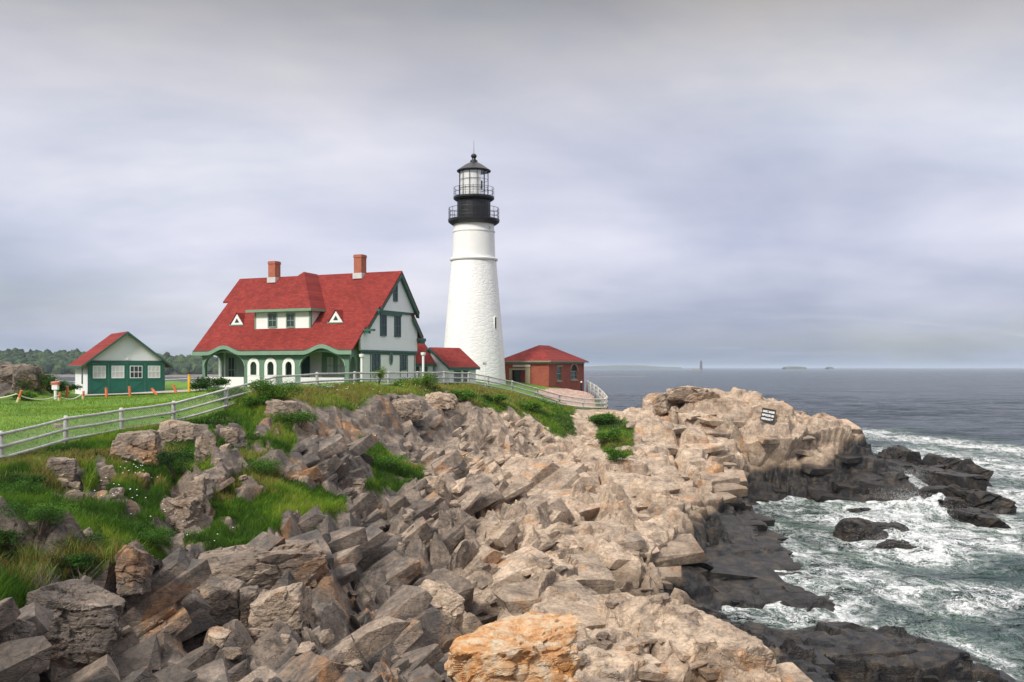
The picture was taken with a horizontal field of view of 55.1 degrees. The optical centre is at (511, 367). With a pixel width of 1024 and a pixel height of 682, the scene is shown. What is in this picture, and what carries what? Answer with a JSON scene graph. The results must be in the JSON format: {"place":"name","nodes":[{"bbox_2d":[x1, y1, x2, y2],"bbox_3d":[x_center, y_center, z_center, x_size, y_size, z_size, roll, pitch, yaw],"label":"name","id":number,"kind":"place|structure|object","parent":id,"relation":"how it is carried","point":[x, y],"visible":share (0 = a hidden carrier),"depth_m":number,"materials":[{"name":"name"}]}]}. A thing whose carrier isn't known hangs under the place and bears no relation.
{"place":"outdoors","nodes":[
{"label":"outdoors","id":0,"kind":"place"},
{"bbox_2d":[49,371,194,374],"bbox_3d":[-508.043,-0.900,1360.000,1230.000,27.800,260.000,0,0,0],"label":"hill","id":1,"kind":"structure","parent":0,"point":[170,373],"depth_m":1241.19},
{"bbox_2d":[0,348,217,374],"bbox_3d":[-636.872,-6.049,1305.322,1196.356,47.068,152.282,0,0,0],"label":"woods","id":2,"kind":"object","parent":1,"relation":"on","point":[58,362],"visible":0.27,"depth_m":1262.89,"materials":[{"name":"green plant"}]},
{"bbox_2d":[85,389,201,395],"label":"driveway","id":3,"kind":"structure","parent":0,"point":[171,391],"depth_m":90.91,"materials":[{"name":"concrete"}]},
{"bbox_2d":[0,380,601,455],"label":"lawn","id":4,"kind":"structure","parent":0,"point":[179,385],"depth_m":55.53,"materials":[{"name":"plant"}]},
{"bbox_2d":[12,390,38,400],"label":"shrub","id":5,"kind":"object","parent":4,"relation":"on","point":[28,394],"visible":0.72,"depth_m":77.01,"materials":[{"name":"green plant"}]},
{"bbox_2d":[14,371,59,394],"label":"shrub","id":6,"kind":"object","parent":4,"relation":"on","point":[49,378],"visible":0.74,"depth_m":80.47,"materials":[{"name":"green plant"}]},
{"bbox_2d":[67,331,172,395],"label":"garage","id":7,"kind":"structure","parent":4,"relation":"on","point":[120,362],"depth_m":91.91,"materials":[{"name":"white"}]},
{"bbox_2d":[90,364,107,393],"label":"door","id":8,"kind":"structure","parent":7,"relation":"in","point":[98,372],"depth_m":90.45,"materials":[{"name":"white paint"}]},
{"bbox_2d":[109,364,126,394],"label":"door","id":9,"kind":"structure","parent":7,"relation":"in","point":[117,372],"depth_m":91.36,"materials":[{"name":"white paint"}]},
{"bbox_2d":[127,364,144,394],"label":"door","id":10,"kind":"structure","parent":7,"relation":"in","point":[135,372],"depth_m":92.24,"materials":[{"name":"white paint"}]},
{"bbox_2d":[145,364,162,393],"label":"door","id":11,"kind":"structure","parent":7,"relation":"in","point":[153,372],"depth_m":93.08,"materials":[{"name":"white paint"}]},
{"bbox_2d":[189,380,212,391],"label":"shrub","id":12,"kind":"object","parent":4,"relation":"on","point":[198,386],"visible":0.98,"depth_m":78.86,"materials":[{"name":"green plant"}]},
{"bbox_2d":[190,376,231,389],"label":"shrub","id":13,"kind":"object","parent":4,"relation":"on","point":[217,382],"visible":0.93,"depth_m":79.70,"materials":[{"name":"green plant"}]},
{"bbox_2d":[205,385,245,401],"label":"shrub","id":14,"kind":"object","parent":4,"relation":"on","point":[236,390],"visible":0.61,"depth_m":51.79,"materials":[{"name":"green plant"}]},
{"bbox_2d":[0,371,605,459],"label":"rail fence","id":15,"kind":"object","parent":4,"relation":"on","point":[578,401],"visible":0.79,"depth_m":48.86,"materials":[{"name":"white wood"}]},
{"bbox_2d":[192,254,425,390],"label":"keepers house","id":16,"kind":"structure","parent":4,"relation":"on","point":[273,323],"depth_m":89.18,"materials":[{"name":"red"}]},
{"bbox_2d":[227,356,235,376],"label":"door","id":17,"kind":"structure","parent":16,"relation":"in","point":[231,360],"depth_m":93.01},
{"bbox_2d":[247,358,259,375],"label":"arch window","id":18,"kind":"structure","parent":16,"relation":"in","point":[251,360],"depth_m":88.40,"materials":[{"name":"white paint"}]},
{"bbox_2d":[264,358,276,375],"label":"arch window","id":19,"kind":"structure","parent":16,"relation":"in","point":[268,360],"depth_m":87.63,"materials":[{"name":"white paint"}]},
{"bbox_2d":[282,358,294,374],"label":"arch window","id":20,"kind":"structure","parent":16,"relation":"in","point":[286,360],"depth_m":86.76,"materials":[{"name":"white paint"}]},
{"bbox_2d":[302,356,308,376],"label":"door","id":21,"kind":"structure","parent":16,"relation":"in","point":[305,365],"depth_m":89.23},
{"bbox_2d":[326,356,334,375],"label":"window","id":22,"kind":"structure","parent":16,"relation":"in","point":[330,360],"depth_m":88.10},
{"bbox_2d":[336,356,344,375],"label":"window","id":23,"kind":"structure","parent":16,"relation":"in","point":[340,368],"depth_m":87.64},
{"bbox_2d":[372,354,379,370],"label":"window","id":24,"kind":"structure","parent":16,"relation":"in","point":[375,357],"depth_m":86.80,"materials":[{"name":"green glass"}]},
{"bbox_2d":[380,315,386,335],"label":"window","id":25,"kind":"structure","parent":16,"relation":"in","point":[383,318],"depth_m":87.78,"materials":[{"name":"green glass"}]},
{"bbox_2d":[394,316,400,336],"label":"window","id":26,"kind":"structure","parent":16,"relation":"in","point":[397,320],"depth_m":89.90,"materials":[{"name":"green glass"}]},
{"bbox_2d":[415,344,435,380],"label":"passage wing","id":27,"kind":"structure","parent":4,"relation":"on","point":[429,363],"depth_m":97.00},
{"bbox_2d":[426,347,479,382],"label":"oil shed","id":28,"kind":"structure","parent":4,"relation":"on","point":[452,359],"depth_m":97.50,"materials":[{"name":"red"}]},
{"bbox_2d":[444,153,505,384],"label":"lighthouse","id":29,"kind":"object","parent":4,"relation":"on","point":[473,331],"visible":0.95,"depth_m":105.82,"materials":[{"name":"white paint"}]},
{"bbox_2d":[586,380,607,408],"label":"rail fence","id":30,"kind":"object","parent":4,"relation":"on","point":[595,393],"visible":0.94,"depth_m":110.41,"materials":[{"name":"white wood"}]},
{"bbox_2d":[46,374,645,376],"bbox_3d":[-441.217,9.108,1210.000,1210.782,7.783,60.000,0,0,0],"label":"shore","id":31,"kind":"structure","parent":0,"point":[195,375],"depth_m":1193.64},
{"bbox_2d":[0,361,1007,681],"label":"rocky headland","id":32,"kind":"structure","parent":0,"point":[704,515],"depth_m":45.67,"materials":[{"name":"stone"}]},
{"bbox_2d":[0,364,26,383],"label":"boulder","id":33,"kind":"object","parent":32,"relation":"on","point":[6,373],"visible":0.24,"depth_m":81.75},
{"bbox_2d":[0,543,27,572],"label":"shrub","id":34,"kind":"object","parent":32,"relation":"on","point":[7,554],"visible":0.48,"depth_m":22.52,"materials":[{"name":"green plant"}]},
{"bbox_2d":[0,525,46,550],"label":"shrub","id":35,"kind":"object","parent":32,"relation":"on","point":[5,537],"visible":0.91,"depth_m":22.62,"materials":[{"name":"green plant"}]},
{"bbox_2d":[0,470,47,486],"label":"shrub","id":36,"kind":"object","parent":32,"relation":"on","point":[33,478],"visible":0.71,"depth_m":31.25,"materials":[{"name":"green plant"}]},
{"bbox_2d":[0,478,53,496],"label":"shrub","id":37,"kind":"object","parent":32,"relation":"on","point":[25,488],"visible":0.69,"depth_m":29.34,"materials":[{"name":"green plant"}]},
{"bbox_2d":[12,364,45,392],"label":"boulder","id":38,"kind":"object","parent":32,"relation":"on","point":[27,371],"visible":0.81,"depth_m":80.34,"materials":[{"name":"stone"}]},
{"bbox_2d":[0,496,67,535],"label":"shrub","id":39,"kind":"object","parent":32,"relation":"on","point":[42,526],"visible":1,"depth_m":22.81,"materials":[{"name":"green plant"}]},
{"bbox_2d":[21,562,61,588],"bbox_3d":[-10.076,4.499,20.814,0.941,0.865,0.657,0,0,30],"label":"dead shrub","id":40,"kind":"object","parent":32,"relation":"on","point":[42,582],"visible":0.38,"depth_m":20.76,"materials":[{"name":"plant"}]},
{"bbox_2d":[23,500,85,522],"bbox_3d":[-11.017,3.494,23.600,1.404,0.616,1.030,0,0,-20],"label":"shrub","id":41,"kind":"object","parent":32,"relation":"on","point":[63,508],"visible":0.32,"depth_m":23.60,"materials":[{"name":"green plant"}]},
{"bbox_2d":[43,457,77,481],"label":"boulder","id":42,"kind":"object","parent":32,"relation":"on","point":[65,466],"visible":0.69,"depth_m":33.66,"materials":[{"name":"stone"}]},
{"bbox_2d":[64,489,84,502],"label":"boulder","id":43,"kind":"object","parent":32,"relation":"on","point":[70,492],"visible":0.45,"depth_m":31.64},
{"bbox_2d":[51,552,108,572],"bbox_3d":[-9.936,4.478,22.468,1.413,0.560,1.035,0,0,0],"label":"shrub","id":44,"kind":"object","parent":32,"relation":"on","point":[81,558],"visible":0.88,"depth_m":22.25,"materials":[{"name":"green plant"}]},
{"bbox_2d":[46,531,115,549],"bbox_3d":[-10.255,4.265,23.286,1.509,0.759,1.213,0,0,0],"label":"shrub","id":45,"kind":"object","parent":32,"relation":"on","point":[93,535],"visible":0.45,"depth_m":23.45,"materials":[{"name":"green plant"}]},
{"bbox_2d":[99,465,116,489],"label":"boulder","id":46,"kind":"object","parent":32,"relation":"on","point":[105,470],"visible":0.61,"depth_m":34.24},
{"bbox_2d":[109,487,124,498],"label":"boulder","id":47,"kind":"object","parent":32,"relation":"on","point":[118,491],"visible":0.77,"depth_m":31.23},
{"bbox_2d":[115,545,154,596],"bbox_3d":[-8.767,4.699,22.694,0.854,1.197,0.606,0,0,-6],"label":"boulder","id":48,"kind":"object","parent":32,"relation":"on","point":[134,567],"visible":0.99,"depth_m":22.48,"materials":[{"name":"stone"}]},
{"bbox_2d":[109,429,162,465],"bbox_3d":[-14.225,3.240,37.156,1.934,1.784,1.636,0,0,-6],"label":"boulder","id":49,"kind":"object","parent":32,"relation":"on","point":[136,446],"visible":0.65,"depth_m":36.62,"materials":[{"name":"stone"}]},
{"bbox_2d":[124,523,179,547],"bbox_3d":[-10.027,4.746,27.446,1.434,0.728,1.294,0,0,0],"label":"shrub","id":50,"kind":"object","parent":32,"relation":"on","point":[158,536],"visible":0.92,"depth_m":27.34,"materials":[{"name":"green plant"}]},
{"bbox_2d":[148,449,206,478],"bbox_3d":[-12.099,3.501,35.423,2.334,1.209,1.501,0,0,22],"label":"shrub","id":51,"kind":"object","parent":32,"relation":"on","point":[170,460],"visible":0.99,"depth_m":35.38,"materials":[{"name":"green plant"}]},
{"bbox_2d":[159,496,201,532],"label":"boulder","id":52,"kind":"object","parent":32,"relation":"on","point":[183,511],"visible":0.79,"depth_m":30.78,"materials":[{"name":"stone"}]},
{"bbox_2d":[157,420,204,445],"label":"boulder","id":53,"kind":"object","parent":32,"relation":"on","point":[172,430],"visible":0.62,"depth_m":41.31,"materials":[{"name":"stone"}]},
{"bbox_2d":[194,434,215,464],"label":"boulder","id":54,"kind":"object","parent":32,"relation":"on","point":[205,445],"visible":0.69,"depth_m":37.59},
{"bbox_2d":[207,627,230,647],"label":"loose stone","id":55,"kind":"object","parent":32,"relation":"on","point":[219,636],"visible":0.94,"depth_m":22.77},
{"bbox_2d":[219,427,240,444],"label":"boulder","id":56,"kind":"object","parent":32,"relation":"on","point":[232,434],"visible":0.7,"depth_m":44.10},
{"bbox_2d":[222,647,242,659],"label":"loose stone","id":57,"kind":"object","parent":32,"relation":"on","point":[231,653],"visible":1,"depth_m":22.20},
{"bbox_2d":[238,585,259,629],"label":"boulder","id":58,"kind":"object","parent":32,"relation":"on","point":[249,594],"visible":0.59,"depth_m":24.90,"materials":[{"name":"stone"}]},
{"bbox_2d":[237,393,273,407],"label":"shrub","id":59,"kind":"object","parent":32,"relation":"on","point":[264,397],"visible":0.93,"depth_m":49.26,"materials":[{"name":"green plant"}]},
{"bbox_2d":[247,627,269,642],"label":"loose stone","id":60,"kind":"object","parent":32,"relation":"on","point":[255,634],"visible":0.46,"depth_m":23.91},
{"bbox_2d":[239,456,284,475],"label":"shrub","id":61,"kind":"object","parent":32,"relation":"on","point":[264,467],"visible":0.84,"depth_m":38.28,"materials":[{"name":"green plant"}]},
{"bbox_2d":[246,378,305,399],"bbox_3d":[-12.036,1.163,50.314,3.357,1.338,2.174,0,0,-11],"label":"shrub","id":62,"kind":"object","parent":32,"relation":"on","point":[270,388],"visible":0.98,"depth_m":50.10,"materials":[{"name":"green plant"}]},
{"bbox_2d":[248,582,315,637],"bbox_3d":[-5.800,6.147,24.791,1.469,1.535,1.396,0,0,6],"label":"boulder","id":63,"kind":"object","parent":32,"relation":"on","point":[292,603],"visible":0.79,"depth_m":24.23,"materials":[{"name":"stone"}]},
{"bbox_2d":[264,399,301,417],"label":"boulder","id":64,"kind":"object","parent":32,"relation":"on","point":[272,406],"visible":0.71,"depth_m":48.63,"materials":[{"name":"stone"}]},
{"bbox_2d":[272,409,324,427],"bbox_3d":[-10.706,2.522,48.378,2.326,0.999,2.611,0,0,-32],"label":"shrub","id":65,"kind":"object","parent":32,"relation":"on","point":[300,417],"visible":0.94,"depth_m":48.10,"materials":[{"name":"green plant"}]},
{"bbox_2d":[0,375,635,608],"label":"grass","id":66,"kind":"structure","parent":32,"relation":"on","point":[83,450],"depth_m":35.02,"materials":[{"name":"plant"}]},
{"bbox_2d":[372,454,408,470],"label":"shrub","id":67,"kind":"object","parent":32,"relation":"on","point":[393,462],"visible":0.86,"depth_m":51.26,"materials":[{"name":"green plant"}]},
{"bbox_2d":[391,398,422,422],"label":"boulder","id":68,"kind":"object","parent":32,"relation":"on","point":[406,409],"visible":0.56,"depth_m":63.94,"materials":[{"name":"stone"}]},
{"bbox_2d":[411,371,439,388],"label":"shrub","id":69,"kind":"object","parent":32,"relation":"on","point":[423,379],"visible":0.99,"depth_m":74.70,"materials":[{"name":"green plant"}]},
{"bbox_2d":[424,391,457,410],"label":"boulder","id":70,"kind":"object","parent":32,"relation":"on","point":[445,401],"visible":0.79,"depth_m":71.49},
{"bbox_2d":[447,388,478,401],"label":"shrub","id":71,"kind":"object","parent":32,"relation":"on","point":[468,394],"visible":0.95,"depth_m":75.19,"materials":[{"name":"green plant"}]},
{"bbox_2d":[481,394,508,402],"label":"shrub","id":72,"kind":"object","parent":32,"relation":"on","point":[499,397],"visible":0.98,"depth_m":83.23,"materials":[{"name":"green plant"}]},
{"bbox_2d":[0,407,1015,681],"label":"ledge slabs","id":73,"kind":"structure","parent":32,"relation":"on","point":[408,629],"depth_m":34.70,"materials":[{"name":"stone"}]},
{"bbox_2d":[0,618,41,681],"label":"boulder","id":74,"kind":"object","parent":73,"relation":"on","point":[18,628],"visible":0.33,"depth_m":15.60,"materials":[{"name":"stone"}]},
{"bbox_2d":[25,575,124,669],"bbox_3d":[-8.495,4.872,18.945,1.828,1.633,1.599,15,-4,-17],"label":"boulder","id":75,"kind":"object","parent":73,"relation":"on","point":[83,632],"visible":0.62,"depth_m":18.42,"materials":[{"name":"stone"}]},
{"bbox_2d":[183,476,208,513],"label":"boulder","id":76,"kind":"object","parent":73,"relation":"on","point":[197,487],"visible":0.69,"depth_m":31.51,"materials":[{"name":"stone"}]},
{"bbox_2d":[200,577,246,626],"bbox_3d":[-7.514,6.188,25.668,1.277,1.345,1.198,0,0,-6],"label":"boulder","id":77,"kind":"object","parent":73,"relation":"on","point":[220,596],"visible":0.57,"depth_m":25.17,"materials":[{"name":"stone"}]},
{"bbox_2d":[196,539,329,593],"bbox_3d":[-7.053,5.790,27.895,3.718,1.656,2.494,0,0,-7],"label":"boulder","id":78,"kind":"object","parent":73,"relation":"on","point":[264,570],"visible":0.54,"depth_m":27.22,"materials":[{"name":"stone"}]},
{"bbox_2d":[295,641,318,655],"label":"loose stone","id":79,"kind":"object","parent":73,"relation":"on","point":[303,647],"visible":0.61,"depth_m":21.90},
{"bbox_2d":[338,477,364,489],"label":"boulder","id":80,"kind":"object","parent":73,"relation":"on","point":[355,483],"visible":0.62,"depth_m":44.51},
{"bbox_2d":[423,476,446,497],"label":"boulder","id":81,"kind":"object","parent":73,"relation":"on","point":[436,484],"visible":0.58,"depth_m":48.91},
{"bbox_2d":[418,579,464,629],"bbox_3d":[-2.264,7.434,29.818,1.528,1.965,1.258,0,0,-23],"label":"boulder","id":82,"kind":"object","parent":73,"relation":"on","point":[447,601],"visible":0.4,"depth_m":29.59,"materials":[{"name":"stone"}]},
{"bbox_2d":[474,563,490,570],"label":"loose stone","id":83,"kind":"object","parent":73,"relation":"on","point":[485,566],"visible":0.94,"depth_m":37.05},
{"bbox_2d":[537,559,551,568],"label":"loose stone","id":84,"kind":"object","parent":73,"relation":"on","point":[544,564],"visible":1,"depth_m":36.56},
{"bbox_2d":[596,640,612,649],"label":"loose stone","id":85,"kind":"object","parent":73,"relation":"on","point":[605,644],"visible":0.91,"depth_m":27.02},
{"bbox_2d":[599,667,619,678],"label":"loose stone","id":86,"kind":"object","parent":73,"relation":"on","point":[608,672],"visible":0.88,"depth_m":25.01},
{"bbox_2d":[625,642,643,653],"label":"loose stone","id":87,"kind":"object","parent":73,"relation":"on","point":[634,648],"visible":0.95,"depth_m":26.82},
{"bbox_2d":[693,636,717,655],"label":"boulder","id":88,"kind":"object","parent":73,"relation":"on","point":[704,646],"visible":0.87,"depth_m":27.70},
{"bbox_2d":[715,635,776,677],"bbox_3d":[6.407,8.408,27.831,1.914,1.459,1.800,0,0,-11],"label":"boulder","id":89,"kind":"object","parent":73,"relation":"on","point":[745,655],"visible":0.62,"depth_m":27.30,"materials":[{"name":"stone"}]},
{"bbox_2d":[444,611,581,681],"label":"boulder","id":90,"kind":"object","parent":32,"relation":"on","point":[532,646],"visible":1,"depth_m":20.66,"materials":[{"name":"stone"}]},
{"bbox_2d":[518,401,545,410],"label":"shrub","id":91,"kind":"object","parent":32,"relation":"on","point":[531,405],"visible":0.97,"depth_m":86.98,"materials":[{"name":"green plant"}]},
{"bbox_2d":[504,345,588,390],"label":"brick building","id":92,"kind":"structure","parent":32,"relation":"on","point":[545,365],"depth_m":112.16,"materials":[{"name":"brick"}]},
{"bbox_2d":[540,388,600,408],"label":"gravel terrace","id":93,"kind":"structure","parent":32,"relation":"on","point":[571,392],"depth_m":107.96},
{"bbox_2d":[587,412,617,423],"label":"shrub","id":94,"kind":"object","parent":32,"relation":"on","point":[602,418],"visible":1,"depth_m":89.46,"materials":[{"name":"green plant"}]},
{"bbox_2d":[592,427,622,442],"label":"shrub","id":95,"kind":"object","parent":32,"relation":"on","point":[613,434],"visible":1,"depth_m":81.59,"materials":[{"name":"green plant"}]},
{"bbox_2d":[605,447,630,461],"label":"shrub","id":96,"kind":"object","parent":32,"relation":"on","point":[613,453],"visible":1,"depth_m":68.87,"materials":[{"name":"green plant"}]},
{"bbox_2d":[642,392,668,414],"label":"boulder","id":97,"kind":"object","parent":32,"relation":"on","point":[658,402],"visible":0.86,"depth_m":92.32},
{"bbox_2d":[666,385,719,403],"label":"boulder","id":98,"kind":"object","parent":32,"relation":"on","point":[684,394],"visible":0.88,"depth_m":92.75,"materials":[{"name":"stone"}]},
{"bbox_2d":[751,403,788,423],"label":"painted rock","id":99,"kind":"object","parent":32,"relation":"on","point":[781,415],"visible":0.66,"depth_m":89.17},
{"bbox_2d":[760,408,775,423],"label":"painted sign","id":100,"kind":"object","parent":99,"relation":"attached to","point":[767,415],"visible":1,"depth_m":88.79,"materials":[{"name":"white paint"}]},
{"bbox_2d":[0,0,1023,367],"label":"sky","id":101,"kind":"structure","parent":0,"point":[676,183],"materials":[{"name":"grey"}]},
{"bbox_2d":[56,368,1023,681],"bbox_3d":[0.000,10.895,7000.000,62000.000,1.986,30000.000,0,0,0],"label":"sea","id":102,"kind":"structure","parent":0,"point":[950,592],"depth_m":74.91,"materials":[{"name":"liquid"}]},
{"bbox_2d":[833,517,888,541],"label":"sea rock","id":103,"kind":"object","parent":102,"relation":"in","point":[852,529],"visible":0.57,"depth_m":64.50,"materials":[{"name":"stone"}]},
{"bbox_2d":[871,521,909,531],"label":"sea rock","id":104,"kind":"object","parent":102,"relation":"in","point":[901,527],"visible":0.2,"depth_m":67.59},
{"bbox_2d":[876,539,917,548],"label":"sea rock","id":105,"kind":"object","parent":102,"relation":"in","point":[888,544],"visible":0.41,"depth_m":61.59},
{"bbox_2d":[878,444,923,465],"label":"sea rock","id":106,"kind":"object","parent":102,"relation":"in","point":[901,453],"visible":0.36,"depth_m":100.33,"materials":[{"name":"stone"}]},
{"bbox_2d":[869,465,984,554],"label":"spray","id":107,"kind":"object","parent":102,"relation":"on","point":[916,508],"visible":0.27,"depth_m":80.40,"materials":[{"name":"white liquid"}]},
{"bbox_2d":[886,459,988,490],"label":"sea rock","id":108,"kind":"object","parent":102,"relation":"in","point":[946,476],"visible":0.41,"depth_m":91.09,"materials":[{"name":"stone"}]},
{"bbox_2d":[938,496,970,508],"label":"sea rock","id":109,"kind":"object","parent":102,"relation":"in","point":[947,502],"visible":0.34,"depth_m":75.74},
{"bbox_2d":[922,453,993,486],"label":"sea rock","id":110,"kind":"object","parent":102,"relation":"in","point":[966,466],"visible":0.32,"depth_m":95.86,"materials":[{"name":"stone"}]},
{"bbox_2d":[918,484,1017,514],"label":"sea rock","id":111,"kind":"object","parent":102,"relation":"in","point":[994,503],"visible":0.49,"depth_m":76.94,"materials":[{"name":"stone"}]},
{"bbox_2d":[947,506,1011,528],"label":"sea rock","id":112,"kind":"object","parent":102,"relation":"in","point":[977,517],"visible":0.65,"depth_m":71.80,"materials":[{"name":"stone"}]},
{"bbox_2d":[584,365,681,368],"bbox_3d":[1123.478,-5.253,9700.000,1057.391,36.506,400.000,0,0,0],"label":"island","id":113,"kind":"structure","parent":0,"point":[623,367],"depth_m":9534.74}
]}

